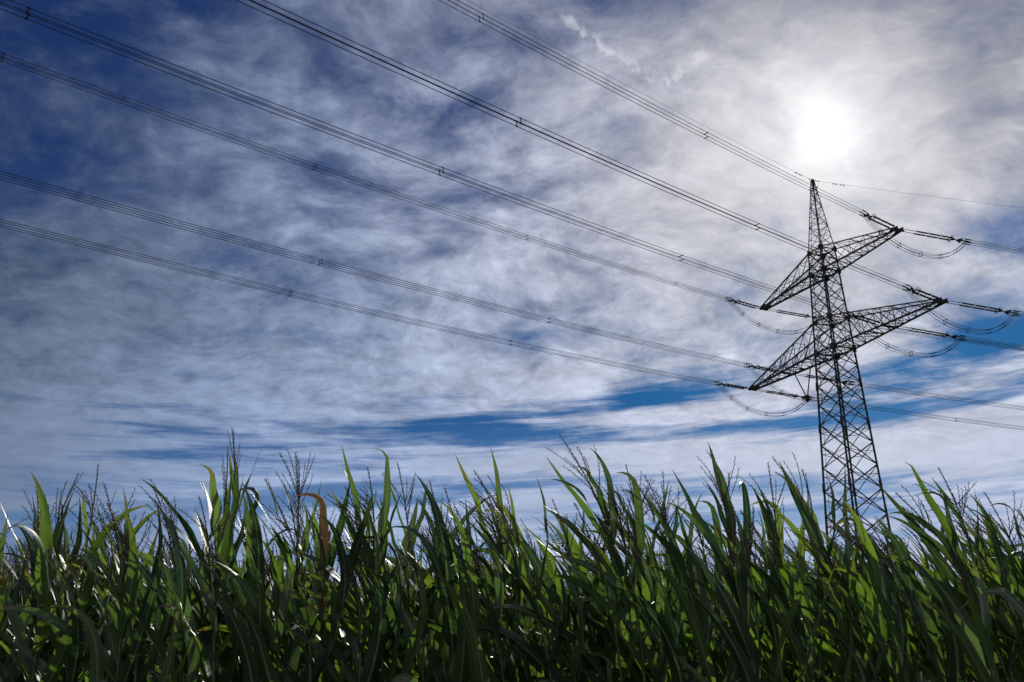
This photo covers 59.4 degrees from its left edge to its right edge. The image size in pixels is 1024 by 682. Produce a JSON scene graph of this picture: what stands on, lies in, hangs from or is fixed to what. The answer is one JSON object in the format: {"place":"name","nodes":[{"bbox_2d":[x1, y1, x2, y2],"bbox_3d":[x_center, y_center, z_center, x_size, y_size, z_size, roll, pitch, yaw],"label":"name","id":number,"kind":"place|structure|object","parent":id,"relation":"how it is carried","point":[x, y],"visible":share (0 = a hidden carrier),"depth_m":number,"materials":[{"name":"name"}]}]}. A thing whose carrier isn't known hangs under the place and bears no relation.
{"place":"outdoors","nodes":[
{"label":"outdoors","id":0,"kind":"place"},
{"bbox_2d":[0,0,1023,618],"label":"sky","id":1,"kind":"structure","parent":0,"point":[135,369],"materials":[{"name":"blue"}]},
{"label":"ground","id":2,"kind":"structure","parent":0,"visible":0},
{"bbox_2d":[0,513,28,632],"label":"corn plant","id":3,"kind":"object","parent":2,"relation":"on","point":[2,544],"visible":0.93,"depth_m":4.61,"materials":[{"name":"green plant"}]},
{"bbox_2d":[0,551,31,681],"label":"corn plant","id":4,"kind":"object","parent":2,"relation":"on","point":[9,664],"visible":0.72,"depth_m":4.83,"materials":[{"name":"green plant"}]},
{"bbox_2d":[0,536,45,681],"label":"corn plant","id":5,"kind":"object","parent":2,"relation":"on","point":[23,616],"visible":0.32,"depth_m":5.35,"materials":[{"name":"green plant"}]},
{"bbox_2d":[3,497,92,681],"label":"corn plant","id":6,"kind":"object","parent":2,"relation":"on","point":[26,586],"visible":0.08,"depth_m":5.33,"materials":[{"name":"green plant"}]},
{"bbox_2d":[0,534,104,681],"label":"corn plant","id":7,"kind":"object","parent":2,"relation":"on","point":[72,662],"visible":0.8,"depth_m":4.46,"materials":[{"name":"green plant"}]},
{"bbox_2d":[0,471,105,681],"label":"corn plant","id":8,"kind":"object","parent":2,"relation":"on","point":[43,541],"visible":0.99,"depth_m":4.61,"materials":[{"name":"green plant"}]},
{"bbox_2d":[0,532,118,681],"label":"corn plant","id":9,"kind":"object","parent":2,"relation":"on","point":[17,671],"visible":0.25,"depth_m":5.23,"materials":[{"name":"green plant"}]},
{"bbox_2d":[0,506,120,681],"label":"corn plant","id":10,"kind":"object","parent":2,"relation":"on","point":[99,580],"visible":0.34,"depth_m":5.33,"materials":[{"name":"green plant"}]},
{"bbox_2d":[35,506,94,681],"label":"corn plant","id":11,"kind":"object","parent":2,"relation":"on","point":[67,542],"visible":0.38,"depth_m":6.03,"materials":[{"name":"green plant"}]},
{"bbox_2d":[0,545,132,681],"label":"corn plant","id":12,"kind":"object","parent":2,"relation":"on","point":[54,634],"visible":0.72,"depth_m":4.68,"materials":[{"name":"green plant"}]},
{"bbox_2d":[0,472,148,681],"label":"corn plant","id":13,"kind":"object","parent":2,"relation":"on","point":[93,549],"visible":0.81,"depth_m":5.22,"materials":[{"name":"green plant"}]},
{"bbox_2d":[33,526,133,681],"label":"corn plant","id":14,"kind":"object","parent":2,"relation":"on","point":[115,602],"visible":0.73,"depth_m":5.29,"materials":[{"name":"green plant"}]},
{"bbox_2d":[3,463,164,666],"bbox_3d":[-2.535,1.974,5.039,1.276,2.624,0.442,3,-20,-9],"label":"corn plant","id":15,"kind":"object","parent":2,"relation":"on","point":[86,656],"visible":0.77,"depth_m":5.36,"materials":[{"name":"green plant"}]},
{"bbox_2d":[0,500,188,681],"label":"corn plant","id":16,"kind":"object","parent":2,"relation":"on","point":[152,655],"visible":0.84,"depth_m":4.53,"materials":[{"name":"green plant"}]},
{"bbox_2d":[51,543,161,681],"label":"corn plant","id":17,"kind":"object","parent":2,"relation":"on","point":[143,654],"visible":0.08,"depth_m":5.10,"materials":[{"name":"green plant"}]},
{"bbox_2d":[60,482,177,681],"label":"corn plant","id":18,"kind":"object","parent":2,"relation":"on","point":[128,591],"visible":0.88,"depth_m":4.52,"materials":[{"name":"green plant"}]},
{"bbox_2d":[70,479,199,681],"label":"corn plant","id":19,"kind":"object","parent":2,"relation":"on","point":[178,574],"visible":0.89,"depth_m":4.74,"materials":[{"name":"green plant"}]},
{"bbox_2d":[128,495,260,681],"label":"corn plant","id":20,"kind":"object","parent":2,"relation":"on","point":[211,605],"visible":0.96,"depth_m":4.65,"materials":[{"name":"green plant"}]},
{"bbox_2d":[140,528,267,678],"bbox_3d":[-1.755,2.204,5.075,0.333,2.213,1.110,-16,-26,37],"label":"corn plant","id":21,"kind":"object","parent":2,"relation":"on","point":[207,623],"visible":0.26,"depth_m":5.15,"materials":[{"name":"green plant"}]},
{"bbox_2d":[140,446,296,681],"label":"corn plant","id":22,"kind":"object","parent":2,"relation":"on","point":[222,544],"visible":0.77,"depth_m":5.27,"materials":[{"name":"green plant"}]},
{"bbox_2d":[138,428,313,681],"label":"corn plant","id":23,"kind":"object","parent":2,"relation":"on","point":[193,596],"visible":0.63,"depth_m":5.57,"materials":[{"name":"green plant"}]},
{"bbox_2d":[184,518,270,681],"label":"corn plant","id":24,"kind":"object","parent":2,"relation":"on","point":[237,676],"visible":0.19,"depth_m":5.19,"materials":[{"name":"green plant"}]},
{"bbox_2d":[191,483,270,681],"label":"corn plant","id":25,"kind":"object","parent":2,"relation":"on","point":[255,570],"visible":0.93,"depth_m":4.62,"materials":[{"name":"green plant"}]},
{"bbox_2d":[204,520,314,681],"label":"corn plant","id":26,"kind":"object","parent":2,"relation":"on","point":[270,665],"visible":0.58,"depth_m":4.64,"materials":[{"name":"green plant"}]},
{"bbox_2d":[188,450,359,681],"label":"corn plant","id":27,"kind":"object","parent":2,"relation":"on","point":[347,652],"visible":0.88,"depth_m":5.22,"materials":[{"name":"green plant"}]},
{"bbox_2d":[262,525,295,651],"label":"corn plant","id":28,"kind":"object","parent":2,"relation":"on","point":[278,567],"visible":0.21,"depth_m":5.29,"materials":[{"name":"green plant"}]},
{"bbox_2d":[265,561,299,675],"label":"corn plant","id":29,"kind":"object","parent":2,"relation":"on","point":[285,640],"visible":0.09,"depth_m":5.06,"materials":[{"name":"green plant"}]},
{"bbox_2d":[197,479,374,681],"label":"corn plant","id":30,"kind":"object","parent":2,"relation":"on","point":[342,592],"visible":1,"depth_m":4.65,"materials":[{"name":"green plant"}]},
{"bbox_2d":[266,500,346,681],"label":"corn plant","id":31,"kind":"object","parent":2,"relation":"on","point":[297,597],"visible":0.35,"depth_m":4.98,"materials":[{"name":"green plant"}]},
{"bbox_2d":[271,480,372,681],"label":"corn plant","id":32,"kind":"object","parent":2,"relation":"on","point":[327,610],"visible":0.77,"depth_m":4.95,"materials":[{"name":"green plant"}]},
{"bbox_2d":[250,525,401,681],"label":"corn plant","id":33,"kind":"object","parent":2,"relation":"on","point":[368,672],"visible":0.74,"depth_m":4.54,"materials":[{"name":"green plant"}]},
{"bbox_2d":[298,516,390,681],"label":"corn plant","id":34,"kind":"object","parent":2,"relation":"on","point":[365,581],"visible":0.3,"depth_m":5.30,"materials":[{"name":"green plant"}]},
{"bbox_2d":[309,494,399,679],"bbox_3d":[-0.953,2.129,5.134,1.056,2.401,0.376,-18,-27,40],"label":"corn plant","id":35,"kind":"object","parent":2,"relation":"on","point":[392,613],"visible":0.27,"depth_m":5.21,"materials":[{"name":"green plant"}]},
{"bbox_2d":[296,486,427,681],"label":"corn plant","id":36,"kind":"object","parent":2,"relation":"on","point":[403,675],"visible":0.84,"depth_m":4.66,"materials":[{"name":"green plant"}]},
{"bbox_2d":[270,444,459,681],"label":"corn plant","id":37,"kind":"object","parent":2,"relation":"on","point":[383,532],"visible":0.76,"depth_m":5.01,"materials":[{"name":"green plant"}]},
{"bbox_2d":[301,538,443,677],"bbox_3d":[-0.755,2.205,5.030,0.956,2.178,0.245,4,-20,-11],"label":"corn plant","id":38,"kind":"object","parent":2,"relation":"on","point":[354,631],"visible":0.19,"depth_m":5.27,"materials":[{"name":"green plant"}]},
{"bbox_2d":[310,528,462,681],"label":"corn plant","id":39,"kind":"object","parent":2,"relation":"on","point":[408,620],"visible":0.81,"depth_m":4.74,"materials":[{"name":"green plant"}]},
{"bbox_2d":[281,462,494,681],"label":"corn plant","id":40,"kind":"object","parent":2,"relation":"on","point":[430,570],"visible":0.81,"depth_m":5.30,"materials":[{"name":"green plant"}]},
{"bbox_2d":[375,499,458,681],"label":"corn plant","id":41,"kind":"object","parent":2,"relation":"on","point":[434,644],"visible":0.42,"depth_m":5.31,"materials":[{"name":"green plant"}]},
{"bbox_2d":[386,475,489,681],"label":"corn plant","id":42,"kind":"object","parent":2,"relation":"on","point":[454,655],"visible":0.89,"depth_m":4.64,"materials":[{"name":"green plant"}]},
{"bbox_2d":[419,487,492,681],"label":"corn plant","id":43,"kind":"object","parent":2,"relation":"on","point":[477,663],"visible":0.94,"depth_m":4.49,"materials":[{"name":"green plant"}]},
{"bbox_2d":[399,552,520,681],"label":"corn plant","id":44,"kind":"object","parent":2,"relation":"on","point":[486,644],"visible":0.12,"depth_m":5.29,"materials":[{"name":"green plant"}]},
{"bbox_2d":[413,510,520,681],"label":"corn plant","id":45,"kind":"object","parent":2,"relation":"on","point":[493,615],"visible":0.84,"depth_m":4.58,"materials":[{"name":"green plant"}]},
{"bbox_2d":[410,447,531,681],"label":"corn plant","id":46,"kind":"object","parent":2,"relation":"on","point":[507,556],"visible":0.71,"depth_m":5.12,"materials":[{"name":"green plant"}]},
{"bbox_2d":[455,509,537,681],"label":"corn plant","id":47,"kind":"object","parent":2,"relation":"on","point":[533,677],"visible":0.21,"depth_m":5.25,"materials":[{"name":"green plant"}]},
{"bbox_2d":[432,492,569,681],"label":"corn plant","id":48,"kind":"object","parent":2,"relation":"on","point":[557,643],"visible":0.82,"depth_m":4.76,"materials":[{"name":"green plant"}]},
{"bbox_2d":[5,538,1018,680],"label":"corn field","id":49,"kind":"structure","parent":2,"relation":"on","point":[426,568],"depth_m":8.33,"materials":[{"name":"green plant"}]},
{"bbox_2d":[415,477,611,681],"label":"corn plant","id":50,"kind":"object","parent":2,"relation":"on","point":[576,656],"visible":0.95,"depth_m":4.68,"materials":[{"name":"green plant"}]},
{"bbox_2d":[455,518,604,681],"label":"corn plant","id":51,"kind":"object","parent":2,"relation":"on","point":[528,651],"visible":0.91,"depth_m":4.71,"materials":[{"name":"green plant"}]},
{"bbox_2d":[483,546,593,681],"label":"corn plant","id":52,"kind":"object","parent":2,"relation":"on","point":[589,628],"visible":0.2,"depth_m":5.25,"materials":[{"name":"green plant"}]},
{"bbox_2d":[530,535,572,679],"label":"corn plant","id":53,"kind":"object","parent":2,"relation":"on","point":[549,569],"visible":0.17,"depth_m":6.06,"materials":[{"name":"green plant"}]},
{"bbox_2d":[481,498,637,681],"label":"corn plant","id":54,"kind":"object","parent":2,"relation":"on","point":[612,654],"visible":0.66,"depth_m":5.31,"materials":[{"name":"green plant"}]},
{"bbox_2d":[521,515,610,681],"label":"corn plant","id":55,"kind":"object","parent":2,"relation":"on","point":[602,640],"visible":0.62,"depth_m":5.16,"materials":[{"name":"green plant"}]},
{"bbox_2d":[480,499,665,681],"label":"corn plant","id":56,"kind":"object","parent":2,"relation":"on","point":[552,626],"visible":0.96,"depth_m":4.66,"materials":[{"name":"green plant"}]},
{"bbox_2d":[522,434,670,681],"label":"corn plant","id":57,"kind":"object","parent":2,"relation":"on","point":[602,628],"visible":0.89,"depth_m":5.15,"materials":[{"name":"green plant"}]},
{"bbox_2d":[553,519,648,681],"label":"corn plant","id":58,"kind":"object","parent":2,"relation":"on","point":[598,616],"visible":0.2,"depth_m":5.05,"materials":[{"name":"green plant"}]},
{"bbox_2d":[528,471,705,681],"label":"corn plant","id":59,"kind":"object","parent":2,"relation":"on","point":[610,610],"visible":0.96,"depth_m":4.59,"materials":[{"name":"green plant"}]},
{"bbox_2d":[554,486,691,681],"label":"corn plant","id":60,"kind":"object","parent":2,"relation":"on","point":[662,632],"visible":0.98,"depth_m":4.60,"materials":[{"name":"green plant"}]},
{"bbox_2d":[566,525,686,679],"bbox_3d":[0.599,2.125,5.060,0.807,2.357,0.462,-4,-20,10],"label":"corn plant","id":61,"kind":"object","parent":2,"relation":"on","point":[640,593],"visible":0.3,"depth_m":5.40,"materials":[{"name":"green plant"}]},
{"bbox_2d":[586,547,697,681],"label":"corn plant","id":62,"kind":"object","parent":2,"relation":"on","point":[604,650],"visible":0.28,"depth_m":5.10,"materials":[{"name":"green plant"}]},
{"bbox_2d":[571,471,724,674],"bbox_3d":[0.985,2.105,5.465,1.346,2.670,0.385,8,-22,-21],"label":"corn plant","id":63,"kind":"object","parent":2,"relation":"on","point":[667,561],"visible":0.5,"depth_m":5.80,"materials":[{"name":"green plant"}]},
{"bbox_2d":[561,464,755,677],"bbox_3d":[0.821,2.002,5.152,0.502,2.647,1.106,19,-27,-41],"label":"corn plant","id":64,"kind":"object","parent":2,"relation":"on","point":[719,647],"visible":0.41,"depth_m":5.50,"materials":[{"name":"green plant"}]},
{"bbox_2d":[626,474,746,681],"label":"corn plant","id":65,"kind":"object","parent":2,"relation":"on","point":[691,604],"visible":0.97,"depth_m":4.55,"materials":[{"name":"green plant"}]},
{"bbox_2d":[632,500,757,677],"bbox_3d":[1.067,2.065,4.955,0.907,2.397,0.321,3,-20,-8],"label":"corn plant","id":66,"kind":"object","parent":2,"relation":"on","point":[721,665],"visible":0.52,"depth_m":5.26,"materials":[{"name":"green plant"}]},
{"bbox_2d":[643,443,787,681],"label":"corn plant","id":67,"kind":"object","parent":2,"relation":"on","point":[703,527],"visible":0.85,"depth_m":4.97,"materials":[{"name":"green plant"}]},
{"bbox_2d":[675,515,766,681],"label":"corn plant","id":68,"kind":"object","parent":2,"relation":"on","point":[741,645],"visible":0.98,"depth_m":4.51,"materials":[{"name":"green plant"}]},
{"bbox_2d":[659,530,796,680],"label":"corn plant","id":69,"kind":"object","parent":2,"relation":"on","point":[714,639],"visible":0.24,"depth_m":5.38,"materials":[{"name":"green plant"}]},
{"bbox_2d":[662,500,851,681],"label":"corn plant","id":70,"kind":"object","parent":2,"relation":"on","point":[764,598],"visible":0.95,"depth_m":4.52,"materials":[{"name":"green plant"}]},
{"bbox_2d":[705,462,822,681],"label":"corn plant","id":71,"kind":"object","parent":2,"relation":"on","point":[789,675],"visible":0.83,"depth_m":5.32,"materials":[{"name":"green plant"}]},
{"bbox_2d":[681,503,868,681],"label":"corn plant","id":72,"kind":"object","parent":2,"relation":"on","point":[857,661],"visible":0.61,"depth_m":4.57,"materials":[{"name":"green plant"}]},
{"bbox_2d":[730,515,848,681],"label":"corn plant","id":73,"kind":"object","parent":2,"relation":"on","point":[797,638],"visible":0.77,"depth_m":4.60,"materials":[{"name":"green plant"}]},
{"bbox_2d":[754,528,878,681],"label":"corn plant","id":74,"kind":"object","parent":2,"relation":"on","point":[823,635],"visible":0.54,"depth_m":5.41,"materials":[{"name":"green plant"}]},
{"bbox_2d":[753,453,892,681],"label":"corn plant","id":75,"kind":"object","parent":2,"relation":"on","point":[808,515],"visible":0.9,"depth_m":5.10,"materials":[{"name":"green plant"}]},
{"bbox_2d":[774,519,919,681],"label":"corn plant","id":76,"kind":"object","parent":2,"relation":"on","point":[883,631],"visible":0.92,"depth_m":4.64,"materials":[{"name":"green plant"}]},
{"bbox_2d":[748,179,948,571],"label":"lattice pylon","id":77,"kind":"object","parent":2,"relation":"on","point":[834,355],"visible":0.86,"depth_m":114.41,"materials":[{"name":"metal"}]},
{"bbox_2d":[713,381,750,388],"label":"insulator set","id":78,"kind":"object","parent":77,"relation":"attached to","point":[732,386],"visible":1,"depth_m":127.83,"materials":[{"name":"brown ceramic"}]},
{"bbox_2d":[0,219,713,384],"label":"conductor bundle","id":79,"kind":"object","parent":78,"relation":"attached to","point":[317,298],"visible":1,"depth_m":82.68,"materials":[{"name":"metal"}]},
{"bbox_2d":[724,297,761,308],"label":"insulator set","id":80,"kind":"object","parent":77,"relation":"attached to","point":[734,301],"visible":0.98,"depth_m":127.41,"materials":[{"name":"brown ceramic"}]},
{"bbox_2d":[0,52,725,299],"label":"conductor bundle","id":81,"kind":"object","parent":80,"relation":"attached to","point":[3,57],"visible":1,"depth_m":81.96,"materials":[{"name":"metal"}]},
{"bbox_2d":[743,363,781,372],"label":"insulator set","id":82,"kind":"object","parent":77,"relation":"attached to","point":[761,367],"visible":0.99,"depth_m":120.06,"materials":[{"name":"brown ceramic"}]},
{"bbox_2d":[0,171,744,366],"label":"conductor bundle","id":83,"kind":"object","parent":82,"relation":"attached to","point":[332,264],"visible":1,"depth_m":75.85,"materials":[{"name":"metal"}]},
{"bbox_2d":[844,311,882,324],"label":"insulator set","id":84,"kind":"object","parent":77,"relation":"attached to","point":[855,316],"visible":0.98,"depth_m":103.22,"materials":[{"name":"brown ceramic"}]},
{"bbox_2d":[0,0,847,314],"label":"conductor bundle","id":85,"kind":"object","parent":84,"relation":"attached to","point":[366,142],"visible":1,"depth_m":57.84,"materials":[{"name":"metal"}]},
{"bbox_2d":[858,210,896,229],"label":"insulator set","id":86,"kind":"object","parent":77,"relation":"attached to","point":[869,217],"visible":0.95,"depth_m":104.13,"materials":[{"name":"brown ceramic"}]},
{"bbox_2d":[439,0,861,213],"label":"conductor bundle","id":87,"kind":"object","parent":86,"relation":"attached to","point":[632,97],"visible":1,"depth_m":74.53,"materials":[{"name":"metal"}]},
{"bbox_2d":[902,284,939,300],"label":"insulator set","id":88,"kind":"object","parent":77,"relation":"attached to","point":[921,291],"visible":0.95,"depth_m":96.29,"materials":[{"name":"brown ceramic"}]},
{"bbox_2d":[236,0,905,288],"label":"conductor bundle","id":89,"kind":"object","parent":88,"relation":"attached to","point":[516,121],"visible":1,"depth_m":57.76,"materials":[{"name":"metal"}]},
{"bbox_2d":[787,530,916,681],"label":"corn plant","id":90,"kind":"object","parent":2,"relation":"on","point":[827,650],"visible":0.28,"depth_m":5.09,"materials":[{"name":"green plant"}]},
{"bbox_2d":[822,531,894,681],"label":"corn plant","id":91,"kind":"object","parent":2,"relation":"on","point":[859,588],"visible":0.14,"depth_m":5.78,"materials":[{"name":"green plant"}]},
{"bbox_2d":[804,518,932,681],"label":"corn plant","id":92,"kind":"object","parent":2,"relation":"on","point":[868,613],"visible":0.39,"depth_m":5.27,"materials":[{"name":"green plant"}]},
{"bbox_2d":[826,492,915,681],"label":"corn plant","id":93,"kind":"object","parent":2,"relation":"on","point":[882,581],"visible":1,"depth_m":4.62,"materials":[{"name":"green plant"}]},
{"bbox_2d":[845,517,939,679],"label":"corn plant","id":94,"kind":"object","parent":2,"relation":"on","point":[923,650],"visible":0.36,"depth_m":5.29,"materials":[{"name":"green plant"}]},
{"bbox_2d":[850,517,965,681],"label":"corn plant","id":95,"kind":"object","parent":2,"relation":"on","point":[925,616],"visible":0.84,"depth_m":4.62,"materials":[{"name":"green plant"}]},
{"bbox_2d":[849,518,978,681],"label":"corn plant","id":96,"kind":"object","parent":2,"relation":"on","point":[926,558],"visible":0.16,"depth_m":5.28,"materials":[{"name":"green plant"}]},
{"bbox_2d":[901,528,999,681],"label":"corn plant","id":97,"kind":"object","parent":2,"relation":"on","point":[974,640],"visible":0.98,"depth_m":4.44,"materials":[{"name":"green plant"}]},
{"bbox_2d":[877,461,1023,681],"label":"corn plant","id":98,"kind":"object","parent":2,"relation":"on","point":[929,543],"visible":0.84,"depth_m":4.90,"materials":[{"name":"green plant"}]},
{"bbox_2d":[880,484,1023,681],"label":"corn plant","id":99,"kind":"object","parent":2,"relation":"on","point":[1015,602],"visible":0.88,"depth_m":4.71,"materials":[{"name":"green plant"}]},
{"bbox_2d":[900,500,1014,681],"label":"corn plant","id":100,"kind":"object","parent":2,"relation":"on","point":[970,672],"visible":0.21,"depth_m":5.24,"materials":[{"name":"green plant"}]},
{"bbox_2d":[919,490,1023,635],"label":"corn plant","id":101,"kind":"object","parent":2,"relation":"on","point":[991,564],"visible":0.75,"depth_m":4.98,"materials":[{"name":"green plant"}]},
{"bbox_2d":[949,502,1015,671],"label":"corn plant","id":102,"kind":"object","parent":2,"relation":"on","point":[990,556],"visible":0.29,"depth_m":6.01,"materials":[{"name":"green plant"}]},
{"bbox_2d":[950,495,1023,648],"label":"corn plant","id":103,"kind":"object","parent":2,"relation":"on","point":[996,580],"visible":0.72,"depth_m":4.77,"materials":[{"name":"green plant"}]},
{"bbox_2d":[955,513,1023,681],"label":"corn plant","id":104,"kind":"object","parent":2,"relation":"on","point":[1007,621],"visible":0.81,"depth_m":4.75,"materials":[{"name":"green plant"}]},
{"bbox_2d":[968,549,1023,678],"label":"corn plant","id":105,"kind":"object","parent":2,"relation":"on","point":[1005,650],"visible":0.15,"depth_m":5.14,"materials":[{"name":"green plant"}]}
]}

